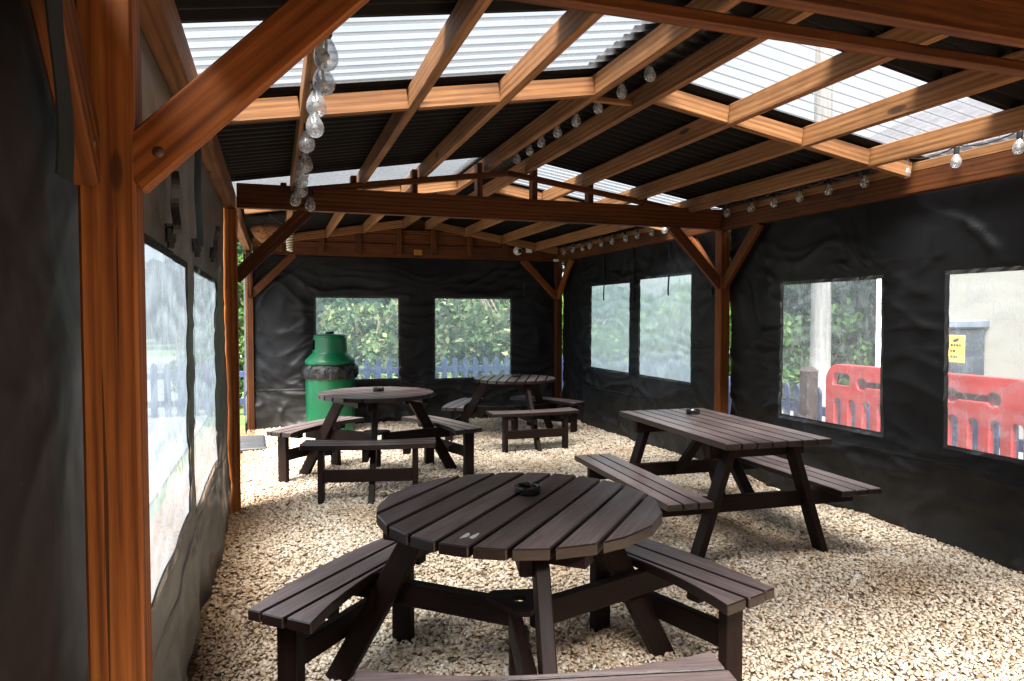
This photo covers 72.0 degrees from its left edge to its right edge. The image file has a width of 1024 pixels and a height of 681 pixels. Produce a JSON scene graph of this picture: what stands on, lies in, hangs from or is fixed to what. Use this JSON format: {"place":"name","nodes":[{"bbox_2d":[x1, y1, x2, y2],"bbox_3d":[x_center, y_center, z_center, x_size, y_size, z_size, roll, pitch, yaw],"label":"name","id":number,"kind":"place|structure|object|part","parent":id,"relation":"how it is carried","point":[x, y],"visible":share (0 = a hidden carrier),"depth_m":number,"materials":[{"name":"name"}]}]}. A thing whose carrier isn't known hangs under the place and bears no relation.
{"place":"outdoors","nodes":[
{"label":"outdoors","id":0,"kind":"place"},
{"bbox_2d":[147,356,241,502],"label":"car park","id":1,"kind":"structure","parent":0,"point":[175,447],"depth_m":9.09,"materials":[{"name":"grey asphalt"}]},
{"bbox_2d":[147,340,502,507],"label":"ground","id":2,"kind":"structure","parent":0,"point":[243,418],"depth_m":12.27,"materials":[{"name":"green plant"}]},
{"bbox_2d":[145,251,244,363],"bbox_3d":[-9.051,-1.680,20.229,4.390,5.296,4.247,-1,2,-33],"label":"broadleaf tree","id":3,"kind":"object","parent":2,"relation":"on","point":[177,288],"visible":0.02,"depth_m":19.86,"materials":[{"name":"green plant"}]},
{"bbox_2d":[173,336,245,408],"bbox_3d":[-5.106,0.554,12.405,1.421,1.303,1.933,0,2,10],"label":"dark bush","id":4,"kind":"object","parent":2,"relation":"on","point":[241,361],"visible":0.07,"depth_m":12.30,"materials":[{"name":"green plant"}]},
{"bbox_2d":[177,251,316,365],"bbox_3d":[-6.082,-0.496,15.841,2.707,3.172,2.638,1,2,35],"label":"green tree","id":5,"kind":"object","parent":2,"relation":"on","point":[241,295],"visible":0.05,"depth_m":15.28,"materials":[{"name":"green plant"}]},
{"bbox_2d":[237,242,361,334],"bbox_3d":[-5.696,-1.199,18.629,3.658,4.413,3.539,-1,2,-19],"label":"broadleaf tree","id":6,"kind":"object","parent":2,"relation":"on","point":[321,303],"visible":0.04,"depth_m":18.30,"materials":[{"name":"green plant"}]},
{"bbox_2d":[347,337,353,356],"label":"dark bush","id":7,"kind":"object","parent":2,"relation":"on","point":[348,348],"visible":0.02,"depth_m":13.17,"materials":[{"name":"green plant"}]},
{"bbox_2d":[147,259,562,343],"bbox_3d":[-9.392,-0.950,26.449,90.757,6.602,39.509,-1,2,-19],"label":"wood","id":8,"kind":"object","parent":2,"relation":"on","point":[363,300],"visible":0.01,"depth_m":36.09,"materials":[{"name":"green plant"}]},
{"bbox_2d":[317,300,397,378],"bbox_3d":[-2.790,0.153,13.779,2.286,1.926,1.798,0,2,12],"label":"garden shrub","id":9,"kind":"object","parent":2,"relation":"on","point":[356,317],"visible":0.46,"depth_m":13.64,"materials":[{"name":"green plant"}]},
{"bbox_2d":[372,298,435,366],"bbox_3d":[-3.115,-1.699,20.636,4.247,5.296,4.390,-1,2,-26],"label":"broadleaf tree","id":10,"kind":"object","parent":2,"relation":"on","point":[383,300],"depth_m":21.33,"materials":[{"name":"green plant"}]},
{"bbox_2d":[366,299,498,377],"bbox_3d":[-1.561,-0.017,13.794,2.689,2.266,2.115,-1,2,-19],"label":"garden shrub","id":11,"kind":"object","parent":2,"relation":"on","point":[452,330],"visible":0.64,"depth_m":13.28,"materials":[{"name":"green plant"}]},
{"bbox_2d":[149,356,730,417],"bbox_3d":[-1.002,0.721,12.407,12.090,0.879,0.115,-1,2,-19],"label":"picket fence","id":12,"kind":"object","parent":2,"relation":"on","point":[444,369],"visible":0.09,"depth_m":12.28,"materials":[{"name":"blue paint"}]},
{"bbox_2d":[447,299,509,377],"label":"garden shrub","id":13,"kind":"object","parent":2,"relation":"on","point":[500,339],"visible":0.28,"depth_m":13.99,"materials":[{"name":"green plant"}]},
{"bbox_2d":[492,296,563,372],"bbox_3d":[1.246,0.073,14.589,3.222,2.172,2.368,2,3,41],"label":"dark bush","id":14,"kind":"object","parent":2,"relation":"on","point":[501,305],"visible":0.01,"depth_m":14.52,"materials":[{"name":"green plant"}]},
{"bbox_2d":[718,209,863,300],"bbox_3d":[6.954,-1.488,17.399,4.070,5.075,4.207,2,3,42],"label":"broadleaf tree","id":15,"kind":"object","parent":2,"relation":"on","point":[840,284],"visible":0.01,"depth_m":15.94,"materials":[{"name":"green plant"}]},
{"bbox_2d":[729,290,875,393],"bbox_3d":[5.271,0.002,13.659,3.545,2.390,2.605,-1,2,-20],"label":"dark bush","id":16,"kind":"object","parent":2,"relation":"on","point":[851,340],"visible":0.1,"depth_m":13.47,"materials":[{"name":"green plant"}]},
{"bbox_2d":[729,281,875,362],"bbox_3d":[6.410,-0.307,15.314,4.350,2.933,3.197,-1,2,-21],"label":"dark bush","id":17,"kind":"object","parent":2,"relation":"on","point":[842,288],"visible":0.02,"depth_m":15.51,"materials":[{"name":"green plant"}]},
{"bbox_2d":[730,280,876,336],"bbox_3d":[6.143,-0.862,15.064,3.384,3.964,3.298,-1,2,-19],"label":"green tree","id":18,"kind":"object","parent":2,"relation":"on","point":[797,300],"visible":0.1,"depth_m":14.14,"materials":[{"name":"green plant"}]},
{"bbox_2d":[782,298,875,401],"bbox_3d":[5.372,0.268,11.761,2.900,1.955,2.132,2,3,40],"label":"dark bush","id":19,"kind":"object","parent":2,"relation":"on","point":[861,353],"visible":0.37,"depth_m":11.51,"materials":[{"name":"green plant"}]},
{"bbox_2d":[786,279,876,350],"bbox_3d":[7.857,-0.355,15.223,4.511,3.041,3.316,2,3,39],"label":"dark bush","id":20,"kind":"object","parent":2,"relation":"on","point":[858,290],"visible":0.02,"depth_m":14.74,"materials":[{"name":"green plant"}]},
{"bbox_2d":[729,376,1023,457],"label":"picket fence","id":21,"kind":"object","parent":2,"relation":"on","point":[787,404],"visible":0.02,"depth_m":7.22,"materials":[{"name":"blue paint"}]},
{"bbox_2d":[869,98,1023,438],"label":"rendered building","id":22,"kind":"structure","parent":2,"relation":"on","point":[996,299],"depth_m":8.89,"materials":[{"name":"paint"}]},
{"bbox_2d":[154,11,967,275],"label":"sky","id":23,"kind":"structure","parent":0,"point":[795,49],"materials":[{"name":"white"}]},
{"bbox_2d":[156,417,1023,680],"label":"gravel ground","id":24,"kind":"structure","parent":0,"point":[203,613],"depth_m":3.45,"materials":[{"name":"beige gravel"}]},
{"bbox_2d":[240,435,265,451],"bbox_3d":[-3.047,1.165,7.966,0.500,0.040,0.850,-1,2,-20],"label":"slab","id":25,"kind":"object","parent":24,"relation":"on","point":[253,443],"depth_m":7.88,"materials":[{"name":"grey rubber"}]},
{"bbox_2d":[300,331,358,430],"bbox_3d":[-2.307,0.522,8.956,0.707,1.280,0.708,2,3,39],"label":"litter bin","id":26,"kind":"object","parent":24,"relation":"on","point":[329,364],"visible":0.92,"depth_m":8.72,"materials":[{"name":"green plastic"}]},
{"bbox_2d":[266,387,481,503],"bbox_3d":[-1.203,0.878,6.270,1.874,0.838,1.686,0,2,-6],"label":"round picnic table","id":27,"kind":"object","parent":24,"relation":"on","point":[331,437],"visible":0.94,"depth_m":6.22,"materials":[{"name":"brown paint"}]},
{"bbox_2d":[373,387,383,391],"bbox_3d":[-1.199,0.440,6.337,0.102,0.033,0.102,0,2,10],"label":"ashtray","id":28,"kind":"object","parent":27,"relation":"on","point":[377,389],"visible":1,"depth_m":6.30,"materials":[{"name":"black ceramic"}]},
{"bbox_2d":[248,472,773,680],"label":"round picnic table","id":29,"kind":"object","parent":24,"relation":"on","point":[604,529],"visible":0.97,"depth_m":2.59,"materials":[{"name":"brown paint"}]},
{"bbox_2d":[514,482,540,496],"bbox_3d":[0.060,0.565,2.679,0.102,0.033,0.102,0,2,6],"label":"ashtray","id":30,"kind":"object","parent":29,"relation":"on","point":[526,489],"visible":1,"depth_m":2.65,"materials":[{"name":"black ceramic"}]},
{"bbox_2d":[441,374,585,452],"bbox_3d":[0.033,0.879,8.720,1.874,0.838,1.686,-1,2,-19],"label":"round picnic table","id":31,"kind":"object","parent":24,"relation":"on","point":[548,412],"visible":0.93,"depth_m":8.41,"materials":[{"name":"brown paint"}]},
{"bbox_2d":[28,0,1023,680],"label":"timber shelter","id":32,"kind":"object","parent":24,"relation":"on","point":[236,112],"visible":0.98,"depth_m":3.60,"materials":[{"name":"wood"}]},
{"bbox_2d":[0,0,87,680],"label":"side curtain","id":33,"kind":"object","parent":32,"relation":"hanging from","point":[43,614],"visible":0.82,"depth_m":1.20,"materials":[{"name":"black plastic"}]},
{"bbox_2d":[141,30,230,680],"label":"side curtain","id":34,"kind":"object","parent":32,"relation":"hanging from","point":[183,219],"visible":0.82,"depth_m":2.74,"materials":[{"name":"grey plastic"}]},
{"bbox_2d":[144,233,191,614],"bbox_3d":[-1.121,0.224,2.291,0.023,1.047,1.292,-1,2,-19],"label":"window pane","id":35,"kind":"structure","parent":34,"relation":"in","point":[171,511],"depth_m":2.30,"materials":[{"name":"plastic"}]},
{"bbox_2d":[193,266,219,513],"bbox_3d":[-1.590,0.204,3.679,0.024,1.112,1.202,-1,2,-18],"label":"window pane","id":36,"kind":"structure","parent":34,"relation":"in","point":[201,385],"depth_m":3.58,"materials":[{"name":"plastic"}]},
{"bbox_2d":[243,251,247,434],"bbox_3d":[-3.292,0.021,8.721,0.024,2.201,0.620,-1,2,-19],"label":"door curtain","id":37,"kind":"object","parent":32,"relation":"hanging from","point":[246,426],"depth_m":8.94,"materials":[{"name":"grey plastic"}]},
{"bbox_3d":[-3.293,0.036,8.721,0.014,2.002,0.552,-1,2,-19],"label":"window pane","id":38,"kind":"part","parent":37,"relation":"part of","materials":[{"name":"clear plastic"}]},
{"bbox_2d":[250,214,281,242],"bbox_3d":[-2.455,-1.136,7.158,0.390,0.300,0.387,-1,2,-19],"label":"hanging basket","id":39,"kind":"object","parent":32,"relation":"hanging from","point":[262,233],"visible":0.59,"depth_m":7.00,"materials":[{"name":"wicker"}]},
{"bbox_2d":[286,233,293,251],"bbox_3d":[-2.248,-1.046,7.125,0.084,0.298,0.083,-1,2,-19],"label":"spiral lamp","id":40,"kind":"object","parent":32,"relation":"hanging from","point":[288,246],"visible":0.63,"depth_m":7.11,"materials":[{"name":"beige glass"}]},
{"bbox_2d":[290,34,338,207],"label":"festoon lights","id":41,"kind":"object","parent":32,"relation":"hanging from","point":[320,60],"visible":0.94,"depth_m":3.15,"materials":[{"name":"white glass"}]},
{"bbox_2d":[253,254,554,428],"bbox_3d":[-1.304,0.002,9.814,4.311,2.301,0.157,-1,2,-19],"label":"side curtain","id":42,"kind":"object","parent":32,"relation":"hanging from","point":[284,308],"visible":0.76,"depth_m":9.74,"materials":[{"name":"black plastic"}]},
{"bbox_2d":[314,296,400,380],"bbox_3d":[-2.086,-0.024,9.559,1.147,1.152,0.025,-1,2,-19],"label":"window pane","id":43,"kind":"structure","parent":42,"relation":"in","point":[315,297],"depth_m":9.64,"materials":[{"name":"plastic"}]},
{"bbox_2d":[433,297,511,379],"bbox_3d":[-0.550,-0.033,10.081,1.162,1.172,0.021,-1,2,-19],"label":"window pane","id":44,"kind":"structure","parent":42,"relation":"in","point":[434,298],"depth_m":10.07,"materials":[{"name":"plastic"}]},
{"bbox_2d":[414,250,421,254],"bbox_3d":[-1.290,-1.210,9.697,0.115,0.075,0.009,-1,2,-19],"label":"notice plate","id":45,"kind":"object","parent":32,"relation":"attached to","point":[417,252],"visible":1,"depth_m":9.69,"materials":[{"name":"brown wood"}]},
{"bbox_2d":[513,246,521,254],"bbox_3d":[0.093,-1.291,10.113,0.132,0.132,0.110,-1,2,-19],"label":"security camera","id":46,"kind":"object","parent":32,"relation":"attached to","point":[517,250],"visible":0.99,"depth_m":10.09,"materials":[{"name":"white plastic"}]},
{"bbox_2d":[513,62,655,163],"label":"festoon lights","id":47,"kind":"object","parent":32,"relation":"hanging from","point":[621,92],"visible":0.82,"depth_m":4.54,"materials":[{"name":"clear plastic"}]},
{"bbox_2d":[561,233,715,458],"bbox_3d":[1.379,0.023,8.574,0.104,2.321,3.921,-1,2,-19],"label":"side curtain","id":48,"kind":"object","parent":32,"relation":"hanging from","point":[638,328],"visible":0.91,"depth_m":8.27,"materials":[{"name":"black plastic"}]},
{"bbox_2d":[590,281,630,374],"bbox_3d":[1.240,-0.171,9.022,0.031,1.137,1.122,-1,2,-19],"label":"window pane","id":49,"kind":"structure","parent":48,"relation":"in","point":[611,317],"depth_m":8.97,"materials":[{"name":"plastic"}]},
{"bbox_2d":[638,272,691,384],"bbox_3d":[1.665,-0.140,7.757,0.024,1.162,1.132,-1,2,-18],"label":"window pane","id":50,"kind":"structure","parent":48,"relation":"in","point":[665,322],"depth_m":7.72,"materials":[{"name":"plastic"}]},
{"bbox_2d":[563,130,1023,252],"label":"festoon lights","id":51,"kind":"object","parent":32,"relation":"hanging from","point":[1019,137],"visible":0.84,"depth_m":5.21,"materials":[{"name":"clear plastic"}]},
{"bbox_2d":[730,174,1023,573],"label":"side curtain","id":52,"kind":"object","parent":32,"relation":"hanging from","point":[913,253],"visible":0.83,"depth_m":4.78,"materials":[{"name":"black plastic"}]},
{"bbox_2d":[778,275,883,437],"bbox_3d":[2.437,0.097,5.461,0.028,1.147,1.072,-1,2,-19],"label":"window pane","id":53,"kind":"structure","parent":52,"relation":"in","point":[880,435],"depth_m":5.33,"materials":[{"name":"clear plastic"}]},
{"bbox_2d":[943,265,1023,463],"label":"window pane","id":54,"kind":"structure","parent":52,"relation":"in","point":[1010,268],"depth_m":4.47,"materials":[{"name":"clear plastic"}]},
{"bbox_2d":[574,408,881,557],"bbox_3d":[1.355,0.954,4.787,1.437,0.791,1.460,-1,2,-16],"label":"picnic table","id":55,"kind":"object","parent":24,"relation":"on","point":[736,446],"visible":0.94,"depth_m":4.37,"materials":[{"name":"brown paint"}]},
{"bbox_2d":[686,409,699,414],"bbox_3d":[1.341,0.527,5.221,0.102,0.033,0.102,1,2,18],"label":"ashtray","id":56,"kind":"object","parent":55,"relation":"on","point":[693,411],"visible":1,"depth_m":5.18,"materials":[{"name":"black ceramic"}]},
{"bbox_2d":[782,409,1022,458],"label":"path","id":57,"kind":"structure","parent":0,"point":[1019,457],"depth_m":8.02,"materials":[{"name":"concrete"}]},
{"bbox_2d":[798,365,817,419],"bbox_3d":[3.227,0.792,7.682,0.156,1.040,0.156,-1,2,-19],"label":"gate post","id":58,"kind":"object","parent":57,"relation":"on","point":[808,398],"visible":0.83,"depth_m":7.62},
{"bbox_2d":[810,47,833,421],"bbox_3d":[4.148,-2.310,9.417,0.271,7.122,0.270,-1,2,-19],"label":"utility pole","id":59,"kind":"object","parent":57,"relation":"on","point":[820,342],"visible":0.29,"depth_m":9.38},
{"bbox_2d":[825,364,1023,459],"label":"pedestrian barrier","id":60,"kind":"object","parent":57,"relation":"on","point":[977,397],"visible":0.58,"depth_m":5.44,"materials":[{"name":"red plastic"}]},
{"bbox_2d":[948,320,989,401],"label":"electrical cabinet","id":61,"kind":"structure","parent":57,"relation":"on","point":[973,331],"depth_m":8.80,"materials":[{"name":"grey metal"}]},
{"bbox_2d":[948,335,964,362],"bbox_3d":[5.363,0.101,8.516,0.016,0.330,0.220,-1,2,-19],"label":"yellow sign","id":62,"kind":"object","parent":61,"relation":"attached to","point":[956,353],"visible":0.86,"depth_m":8.50,"materials":[{"name":"paint"}]}
]}

